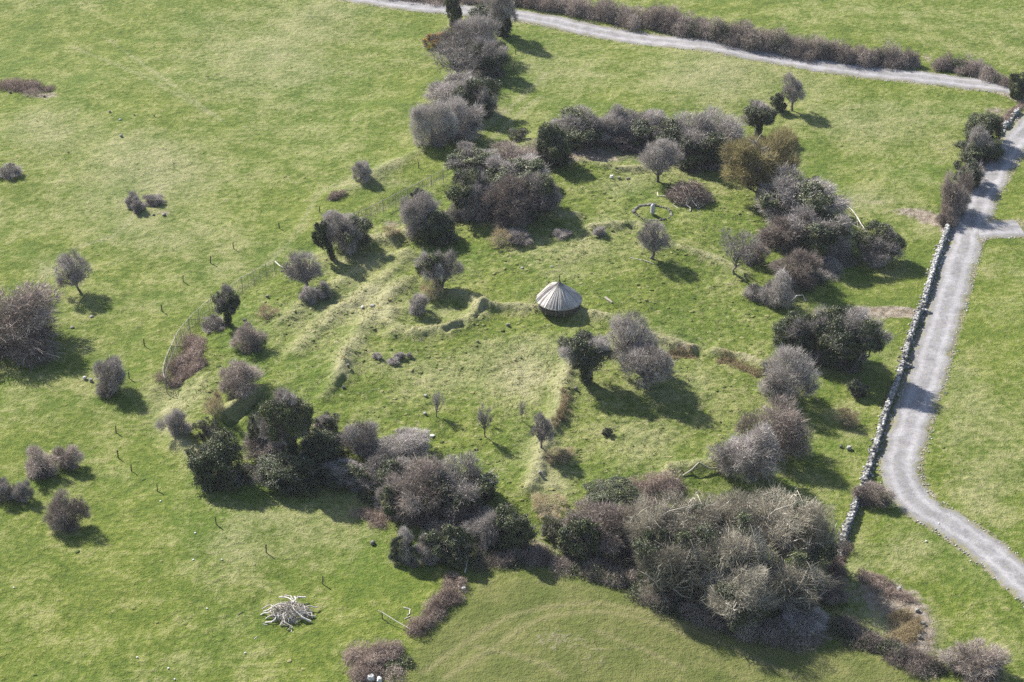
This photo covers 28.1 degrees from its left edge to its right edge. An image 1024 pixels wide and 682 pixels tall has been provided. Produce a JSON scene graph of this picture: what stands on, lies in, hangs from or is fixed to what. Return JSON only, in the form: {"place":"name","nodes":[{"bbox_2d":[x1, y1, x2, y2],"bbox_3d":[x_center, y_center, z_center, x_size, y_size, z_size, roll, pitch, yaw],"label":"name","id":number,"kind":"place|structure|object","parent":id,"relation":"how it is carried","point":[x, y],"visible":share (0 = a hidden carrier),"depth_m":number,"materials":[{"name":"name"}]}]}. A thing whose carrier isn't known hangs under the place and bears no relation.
{"place":"outdoors","nodes":[
{"label":"outdoors","id":0,"kind":"place"},
{"bbox_2d":[0,0,1023,681],"bbox_3d":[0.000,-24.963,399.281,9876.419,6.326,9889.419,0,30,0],"label":"ground","id":1,"kind":"structure","parent":0,"point":[506,624],"depth_m":359.58,"materials":[{"name":"green plant"}]},
{"bbox_2d":[0,275,74,372],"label":"bare shrub","id":2,"kind":"object","parent":1,"relation":"on","point":[36,301],"visible":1,"depth_m":353.25,"materials":[{"name":"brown plant"}]},
{"bbox_2d":[23,443,62,479],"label":"bare shrub","id":3,"kind":"object","parent":1,"relation":"on","point":[33,467],"visible":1,"depth_m":321.18,"materials":[{"name":"grey plant"}]},
{"bbox_2d":[36,482,93,533],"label":"bare shrub","id":4,"kind":"object","parent":1,"relation":"on","point":[61,515],"visible":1,"depth_m":307.83,"materials":[{"name":"grey plant"}]},
{"bbox_2d":[52,248,92,291],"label":"thorn tree","id":5,"kind":"object","parent":1,"relation":"on","point":[74,276],"visible":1,"depth_m":370.75,"materials":[{"name":"grey plant"}]},
{"bbox_2d":[91,351,128,401],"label":"bare shrub","id":6,"kind":"object","parent":1,"relation":"on","point":[115,376],"visible":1,"depth_m":341.96,"materials":[{"name":"grey plant"}]},
{"bbox_2d":[154,332,209,388],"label":"bramble patch","id":7,"kind":"object","parent":1,"relation":"on","point":[191,360],"visible":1,"depth_m":350.62,"materials":[{"name":"plant"}]},
{"bbox_2d":[184,427,244,493],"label":"evergreen shrub","id":8,"kind":"object","parent":1,"relation":"on","point":[210,461],"visible":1,"depth_m":316.79,"materials":[{"name":"green plant"}]},
{"bbox_2d":[209,281,240,325],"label":"ivy tree","id":9,"kind":"object","parent":1,"relation":"on","point":[226,304],"visible":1,"depth_m":357.36,"materials":[{"name":"green plant"}]},
{"bbox_2d":[213,358,265,399],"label":"bare shrub","id":10,"kind":"object","parent":1,"relation":"on","point":[234,382],"visible":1,"depth_m":337.73,"materials":[{"name":"grey plant"}]},
{"bbox_2d":[227,320,270,353],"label":"bare shrub","id":11,"kind":"object","parent":1,"relation":"on","point":[250,339],"visible":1,"depth_m":351.96,"materials":[{"name":"grey plant"}]},
{"bbox_2d":[255,381,315,459],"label":"ivy tree","id":12,"kind":"object","parent":1,"relation":"on","point":[288,415],"visible":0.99,"depth_m":317.90,"materials":[{"name":"green plant"}]},
{"bbox_2d":[256,448,322,499],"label":"evergreen shrub","id":13,"kind":"object","parent":1,"relation":"on","point":[276,475],"visible":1,"depth_m":316.72,"materials":[{"name":"green plant"}]},
{"bbox_2d":[260,595,318,629],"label":"stick pile","id":14,"kind":"object","parent":1,"relation":"on","point":[304,610],"visible":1,"depth_m":290.88,"materials":[{"name":"grey wood"}]},
{"bbox_2d":[277,250,324,286],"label":"bush","id":15,"kind":"object","parent":1,"relation":"on","point":[304,271],"visible":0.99,"depth_m":370.51,"materials":[{"name":"grey plant"}]},
{"bbox_2d":[297,426,344,475],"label":"evergreen shrub","id":16,"kind":"object","parent":1,"relation":"on","point":[322,446],"visible":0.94,"depth_m":320.76,"materials":[{"name":"green plant"}]},
{"bbox_2d":[311,454,364,489],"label":"ivy shrub","id":17,"kind":"object","parent":1,"relation":"on","point":[331,469],"visible":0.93,"depth_m":318.53,"materials":[{"name":"grey plant"}]},
{"bbox_2d":[331,211,372,254],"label":"ivy shrub","id":18,"kind":"object","parent":1,"relation":"on","point":[348,224],"visible":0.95,"depth_m":382.62,"materials":[{"name":"grey plant"}]},
{"bbox_2d":[215,449,491,534],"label":"scrub hedge","id":19,"kind":"object","parent":1,"relation":"on","point":[248,474],"visible":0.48,"depth_m":316.32,"materials":[{"name":"green plant"}]},
{"bbox_2d":[336,415,381,460],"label":"bare shrub","id":20,"kind":"object","parent":1,"relation":"on","point":[364,434],"visible":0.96,"depth_m":323.44,"materials":[{"name":"grey plant"}]},
{"bbox_2d":[340,636,406,681],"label":"bramble patch","id":21,"kind":"object","parent":1,"relation":"on","point":[373,659],"visible":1,"depth_m":281.04,"materials":[{"name":"plant"}]},
{"bbox_2d":[352,445,414,498],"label":"ivy shrub","id":22,"kind":"object","parent":1,"relation":"on","point":[379,466],"visible":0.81,"depth_m":315.54,"materials":[{"name":"green plant"}]},
{"bbox_2d":[373,424,432,460],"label":"bare shrub","id":23,"kind":"object","parent":1,"relation":"on","point":[407,440],"visible":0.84,"depth_m":323.22,"materials":[{"name":"grey plant"}]},
{"bbox_2d":[388,524,419,567],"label":"ivy shrub","id":24,"kind":"object","parent":1,"relation":"on","point":[406,552],"visible":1,"depth_m":300.67,"materials":[{"name":"green plant"}]},
{"bbox_2d":[396,189,440,241],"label":"bare shrub","id":25,"kind":"object","parent":1,"relation":"on","point":[420,206],"visible":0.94,"depth_m":386.87,"materials":[{"name":"grey plant"}]},
{"bbox_2d":[376,452,478,530],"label":"bare shrub","id":26,"kind":"object","parent":1,"relation":"on","point":[421,490],"visible":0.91,"depth_m":309.55,"materials":[{"name":"brown plant"}]},
{"bbox_2d":[407,98,462,148],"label":"bare shrub","id":27,"kind":"object","parent":1,"relation":"on","point":[441,115],"visible":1,"depth_m":424.62,"materials":[{"name":"grey plant"}]},
{"bbox_2d":[403,571,468,639],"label":"bramble patch","id":28,"kind":"object","parent":1,"relation":"on","point":[445,598],"visible":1,"depth_m":291.63,"materials":[{"name":"plant"}]},
{"bbox_2d":[415,208,462,246],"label":"evergreen shrub","id":29,"kind":"object","parent":1,"relation":"on","point":[437,226],"visible":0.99,"depth_m":386.10,"materials":[{"name":"green plant"}]},
{"bbox_2d":[418,522,475,570],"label":"evergreen shrub","id":30,"kind":"object","parent":1,"relation":"on","point":[456,539],"visible":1,"depth_m":299.95,"materials":[{"name":"green plant"}]},
{"bbox_2d":[422,69,479,106],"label":"bare shrub","id":31,"kind":"object","parent":1,"relation":"on","point":[441,91],"visible":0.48,"depth_m":446.36,"materials":[{"name":"grey plant"}]},
{"bbox_2d":[422,38,486,75],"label":"bare shrub","id":32,"kind":"object","parent":1,"relation":"on","point":[457,67],"visible":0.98,"depth_m":457.02,"materials":[{"name":"grey plant"}]},
{"bbox_2d":[421,450,500,528],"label":"ivy shrub","id":33,"kind":"object","parent":1,"relation":"on","point":[467,495],"visible":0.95,"depth_m":309.46,"materials":[{"name":"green plant"}]},
{"bbox_2d":[433,93,488,140],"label":"bare shrub","id":34,"kind":"object","parent":1,"relation":"on","point":[472,126],"visible":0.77,"depth_m":429.14,"materials":[{"name":"grey plant"}]},
{"bbox_2d":[437,9,502,65],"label":"bare shrub","id":35,"kind":"object","parent":1,"relation":"on","point":[481,28],"visible":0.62,"depth_m":469.85,"materials":[{"name":"grey plant"}]},
{"bbox_2d":[444,165,499,223],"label":"ivy shrub","id":36,"kind":"object","parent":1,"relation":"on","point":[466,194],"visible":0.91,"depth_m":393.32,"materials":[{"name":"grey plant"}]},
{"bbox_2d":[442,139,501,171],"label":"ivy shrub","id":37,"kind":"object","parent":1,"relation":"on","point":[465,156],"visible":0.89,"depth_m":412.88,"materials":[{"name":"green plant"}]},
{"bbox_2d":[449,76,501,118],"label":"ivy shrub","id":38,"kind":"object","parent":1,"relation":"on","point":[472,91],"visible":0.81,"depth_m":439.27,"materials":[{"name":"green plant"}]},
{"bbox_2d":[461,507,506,549],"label":"bare shrub","id":39,"kind":"object","parent":1,"relation":"on","point":[484,530],"visible":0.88,"depth_m":303.47,"materials":[{"name":"grey plant"}]},
{"bbox_2d":[467,34,510,77],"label":"ivy shrub","id":40,"kind":"object","parent":1,"relation":"on","point":[494,55],"visible":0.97,"depth_m":460.91,"materials":[{"name":"grey plant"}]},
{"bbox_2d":[476,172,539,222],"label":"bare shrub","id":41,"kind":"object","parent":1,"relation":"on","point":[506,188],"visible":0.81,"depth_m":391.43,"materials":[{"name":"grey plant"}]},
{"bbox_2d":[461,537,565,576],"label":"scrub hedge","id":42,"kind":"object","parent":1,"relation":"on","point":[539,555],"visible":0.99,"depth_m":301.57,"materials":[{"name":"brown plant"}]},
{"bbox_2d":[489,501,540,553],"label":"evergreen shrub","id":43,"kind":"object","parent":1,"relation":"on","point":[516,536],"visible":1,"depth_m":302.05,"materials":[{"name":"green plant"}]},
{"bbox_2d":[490,188,539,230],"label":"bare shrub","id":44,"kind":"object","parent":1,"relation":"on","point":[518,215],"visible":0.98,"depth_m":389.19,"materials":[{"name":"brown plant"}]},
{"bbox_2d":[484,152,551,186],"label":"ivy shrub","id":45,"kind":"object","parent":1,"relation":"on","point":[520,165],"visible":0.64,"depth_m":406.75,"materials":[{"name":"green plant"}]},
{"bbox_2d":[515,168,563,219],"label":"ivy shrub","id":46,"kind":"object","parent":1,"relation":"on","point":[544,185],"visible":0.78,"depth_m":393.24,"materials":[{"name":"grey plant"}]},
{"bbox_2d":[534,120,572,166],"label":"evergreen shrub","id":47,"kind":"object","parent":1,"relation":"on","point":[555,138],"visible":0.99,"depth_m":414.17,"materials":[{"name":"green plant"}]},
{"bbox_2d":[536,275,582,315],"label":"thatched hut","id":48,"kind":"object","parent":1,"relation":"on","point":[558,297],"visible":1,"depth_m":360.21,"materials":[{"name":"grey wood"}]},
{"bbox_2d":[554,514,606,563],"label":"evergreen shrub","id":49,"kind":"object","parent":1,"relation":"on","point":[572,547],"visible":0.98,"depth_m":299.87,"materials":[{"name":"green plant"}]},
{"bbox_2d":[548,104,613,150],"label":"ivy shrub","id":50,"kind":"object","parent":1,"relation":"on","point":[574,122],"visible":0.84,"depth_m":424.88,"materials":[{"name":"green plant"}]},
{"bbox_2d":[555,328,613,383],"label":"ivy tree","id":51,"kind":"object","parent":1,"relation":"on","point":[586,352],"visible":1,"depth_m":338.05,"materials":[{"name":"green plant"}]},
{"bbox_2d":[558,496,633,559],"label":"bare shrub","id":52,"kind":"object","parent":1,"relation":"on","point":[608,539],"visible":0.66,"depth_m":302.17,"materials":[{"name":"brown plant"}]},
{"bbox_2d":[581,475,642,512],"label":"evergreen shrub","id":53,"kind":"object","parent":1,"relation":"on","point":[615,488],"visible":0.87,"depth_m":312.09,"materials":[{"name":"green plant"}]},
{"bbox_2d":[605,307,658,366],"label":"thorn tree","id":54,"kind":"object","parent":1,"relation":"on","point":[626,329],"visible":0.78,"depth_m":342.92,"materials":[{"name":"grey plant"}]},
{"bbox_2d":[608,107,662,147],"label":"ivy shrub","id":55,"kind":"object","parent":1,"relation":"on","point":[638,131],"visible":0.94,"depth_m":425.24,"materials":[{"name":"green plant"}]},
{"bbox_2d":[604,491,676,569],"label":"bare shrub","id":56,"kind":"object","parent":1,"relation":"on","point":[627,550],"visible":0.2,"depth_m":301.25,"materials":[{"name":"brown plant"}]},
{"bbox_2d":[612,336,677,390],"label":"thorn tree","id":57,"kind":"object","parent":1,"relation":"on","point":[646,366],"visible":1,"depth_m":337.52,"materials":[{"name":"grey plant"}]},
{"bbox_2d":[620,490,670,549],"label":"bare tree","id":58,"kind":"object","parent":1,"relation":"on","point":[652,515],"visible":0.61,"depth_m":297.78,"materials":[{"name":"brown plant"}]},
{"bbox_2d":[633,218,675,258],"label":"thorn tree","id":59,"kind":"object","parent":1,"relation":"on","point":[649,237],"visible":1,"depth_m":378.68,"materials":[{"name":"grey plant"}]},
{"bbox_2d":[629,463,689,500],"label":"bramble patch","id":60,"kind":"object","parent":1,"relation":"on","point":[647,484],"visible":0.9,"depth_m":316.46,"materials":[{"name":"plant"}]},
{"bbox_2d":[636,135,685,181],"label":"thorn tree","id":61,"kind":"object","parent":1,"relation":"on","point":[661,159],"visible":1,"depth_m":407.75,"materials":[{"name":"grey plant"}]},
{"bbox_2d":[628,527,715,605],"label":"bare tree","id":62,"kind":"object","parent":1,"relation":"on","point":[665,574],"visible":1,"depth_m":289.93,"materials":[{"name":"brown plant"}]},
{"bbox_2d":[625,484,731,555],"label":"bare tree","id":63,"kind":"object","parent":1,"relation":"on","point":[686,519],"visible":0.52,"depth_m":296.97,"materials":[{"name":"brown plant"}]},
{"bbox_2d":[657,177,714,210],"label":"brush pile","id":64,"kind":"object","parent":1,"relation":"on","point":[689,191],"visible":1,"depth_m":402.19,"materials":[{"name":"wood"}]},
{"bbox_2d":[549,554,824,655],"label":"scrub hedge","id":65,"kind":"object","parent":1,"relation":"on","point":[609,572],"visible":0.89,"depth_m":291.31,"materials":[{"name":"brown plant"}]},
{"bbox_2d":[654,110,728,172],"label":"ivy shrub","id":66,"kind":"object","parent":1,"relation":"on","point":[681,131],"visible":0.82,"depth_m":418.11,"materials":[{"name":"grey plant"}]},
{"bbox_2d":[505,0,921,70],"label":"hedge","id":67,"kind":"object","parent":1,"relation":"on","point":[748,37],"visible":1,"depth_m":478.33,"materials":[{"name":"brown plant"}]},
{"bbox_2d":[690,103,748,158],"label":"bare shrub","id":68,"kind":"object","parent":1,"relation":"on","point":[731,127],"visible":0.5,"depth_m":422.75,"materials":[{"name":"grey plant"}]},
{"bbox_2d":[678,483,781,550],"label":"bare tree","id":69,"kind":"object","parent":1,"relation":"on","point":[732,501],"visible":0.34,"depth_m":298.47,"materials":[{"name":"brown plant"}]},
{"bbox_2d":[689,508,776,592],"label":"bare tree","id":70,"kind":"object","parent":1,"relation":"on","point":[723,558],"visible":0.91,"depth_m":290.42,"materials":[{"name":"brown plant"}]},
{"bbox_2d":[695,558,780,632],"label":"bare tree","id":71,"kind":"object","parent":1,"relation":"on","point":[742,597],"visible":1,"depth_m":285.70,"materials":[{"name":"grey plant"}]},
{"bbox_2d":[717,226,761,274],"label":"bare sapling","id":72,"kind":"object","parent":1,"relation":"on","point":[741,250],"visible":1,"depth_m":374.06,"materials":[{"name":"grey plant"}]},
{"bbox_2d":[703,418,785,487],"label":"bare shrub","id":73,"kind":"object","parent":1,"relation":"on","point":[744,451],"visible":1,"depth_m":318.26,"materials":[{"name":"grey plant"}]},
{"bbox_2d":[739,98,778,135],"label":"ivy tree","id":74,"kind":"object","parent":1,"relation":"on","point":[758,116],"visible":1,"depth_m":432.72,"materials":[{"name":"green plant"}]},
{"bbox_2d":[715,121,804,197],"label":"budding tree","id":75,"kind":"object","parent":1,"relation":"on","point":[751,169],"visible":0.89,"depth_m":401.04,"materials":[{"name":"green plant"}]},
{"bbox_2d":[729,392,816,466],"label":"bare shrub","id":76,"kind":"object","parent":1,"relation":"on","point":[789,427],"visible":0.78,"depth_m":324.82,"materials":[{"name":"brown plant"}]},
{"bbox_2d":[757,267,796,309],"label":"bare shrub","id":77,"kind":"object","parent":1,"relation":"on","point":[772,297],"visible":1,"depth_m":366.43,"materials":[{"name":"grey plant"}]},
{"bbox_2d":[738,481,828,565],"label":"bare tree","id":78,"kind":"object","parent":1,"relation":"on","point":[792,511],"visible":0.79,"depth_m":296.88,"materials":[{"name":"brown plant"}]},
{"bbox_2d":[752,211,816,250],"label":"bare shrub","id":79,"kind":"object","parent":1,"relation":"on","point":[783,232],"visible":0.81,"depth_m":385.73,"materials":[{"name":"grey plant"}]},
{"bbox_2d":[739,548,839,614],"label":"bare tree","id":80,"kind":"object","parent":1,"relation":"on","point":[789,586],"visible":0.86,"depth_m":289.72,"materials":[{"name":"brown plant"}]},
{"bbox_2d":[754,343,824,401],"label":"bare shrub","id":81,"kind":"object","parent":1,"relation":"on","point":[777,377],"visible":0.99,"depth_m":339.14,"materials":[{"name":"grey plant"}]},
{"bbox_2d":[768,307,815,353],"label":"evergreen shrub","id":82,"kind":"object","parent":1,"relation":"on","point":[779,333],"visible":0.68,"depth_m":353.34,"materials":[{"name":"green plant"}]},
{"bbox_2d":[765,246,823,288],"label":"bare shrub","id":83,"kind":"object","parent":1,"relation":"on","point":[795,263],"visible":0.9,"depth_m":374.26,"materials":[{"name":"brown plant"}]},
{"bbox_2d":[751,157,854,224],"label":"ivy shrub","id":84,"kind":"object","parent":1,"relation":"on","point":[786,193],"visible":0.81,"depth_m":392.68,"materials":[{"name":"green plant"}]},
{"bbox_2d":[778,599,831,642],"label":"bare shrub","id":85,"kind":"object","parent":1,"relation":"on","point":[817,617],"visible":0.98,"depth_m":289.10,"materials":[{"name":"grey plant"}]},
{"bbox_2d":[756,226,861,298],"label":"scrub hedge","id":86,"kind":"object","parent":1,"relation":"on","point":[838,260],"visible":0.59,"depth_m":381.86,"materials":[{"name":"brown plant"}]},
{"bbox_2d":[780,500,849,569],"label":"bare tree","id":87,"kind":"object","parent":1,"relation":"on","point":[821,550],"visible":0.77,"depth_m":296.10,"materials":[{"name":"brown plant"}]},
{"bbox_2d":[782,299,850,369],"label":"ivy shrub","id":88,"kind":"object","parent":1,"relation":"on","point":[819,324],"visible":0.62,"depth_m":351.67,"materials":[{"name":"green plant"}]},
{"bbox_2d":[784,200,857,260],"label":"ivy shrub","id":89,"kind":"object","parent":1,"relation":"on","point":[826,236],"visible":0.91,"depth_m":382.99,"materials":[{"name":"green plant"}]},
{"bbox_2d":[822,301,896,372],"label":"ivy tree","id":90,"kind":"object","parent":1,"relation":"on","point":[848,331],"visible":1,"depth_m":345.74,"materials":[{"name":"green plant"}]},
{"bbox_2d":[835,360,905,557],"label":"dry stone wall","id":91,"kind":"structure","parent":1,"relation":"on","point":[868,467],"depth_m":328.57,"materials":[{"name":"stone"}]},
{"bbox_2d":[848,479,898,509],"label":"bare shrub","id":92,"kind":"object","parent":1,"relation":"on","point":[866,493],"visible":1,"depth_m":315.53,"materials":[{"name":"brown plant"}]},
{"bbox_2d":[849,218,907,267],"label":"ivy shrub","id":93,"kind":"object","parent":1,"relation":"on","point":[875,244],"visible":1,"depth_m":384.88,"materials":[{"name":"green plant"}]},
{"bbox_2d":[823,613,948,681],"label":"scrub hedge","id":94,"kind":"object","parent":1,"relation":"on","point":[894,649],"visible":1,"depth_m":284.70,"materials":[{"name":"brown plant"}]},
{"bbox_2d":[855,567,919,605],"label":"bramble patch","id":95,"kind":"object","parent":1,"relation":"on","point":[879,580],"visible":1,"depth_m":297.25,"materials":[{"name":"plant"}]},
{"bbox_2d":[882,606,925,644],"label":"dead grass mound","id":96,"kind":"object","parent":1,"relation":"on","point":[908,632],"visible":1,"depth_m":289.13,"materials":[{"name":"beige plant"}]},
{"bbox_2d":[937,169,974,216],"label":"bare shrub","id":97,"kind":"object","parent":1,"relation":"on","point":[954,198],"visible":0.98,"depth_m":402.50,"materials":[{"name":"grey plant"}]},
{"bbox_2d":[929,50,1011,87],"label":"hedge","id":98,"kind":"object","parent":1,"relation":"on","point":[964,66],"visible":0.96,"depth_m":464.02,"materials":[{"name":"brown plant"}]},
{"bbox_2d":[934,635,1014,681],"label":"bare shrub","id":99,"kind":"object","parent":1,"relation":"on","point":[980,659],"visible":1,"depth_m":280.02,"materials":[{"name":"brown plant"}]},
{"bbox_2d":[952,133,1006,161],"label":"evergreen shrub","id":100,"kind":"object","parent":1,"relation":"on","point":[997,153],"visible":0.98,"depth_m":425.12,"materials":[{"name":"green plant"}]},
{"bbox_2d":[962,110,1003,140],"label":"evergreen shrub","id":101,"kind":"object","parent":1,"relation":"on","point":[991,123],"visible":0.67,"depth_m":430.68,"materials":[{"name":"green plant"}]},
{"bbox_2d":[348,0,1023,97],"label":"gravel track","id":102,"kind":"structure","parent":0,"point":[828,66],"depth_m":476.19,"materials":[{"name":"grey gravel"}]},
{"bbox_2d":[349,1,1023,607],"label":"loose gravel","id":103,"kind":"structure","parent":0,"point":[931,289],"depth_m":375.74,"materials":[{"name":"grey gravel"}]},
{"bbox_2d":[879,115,1023,600],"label":"gravel track","id":104,"kind":"structure","parent":0,"point":[900,469],"depth_m":346.64,"materials":[{"name":"grey gravel"}]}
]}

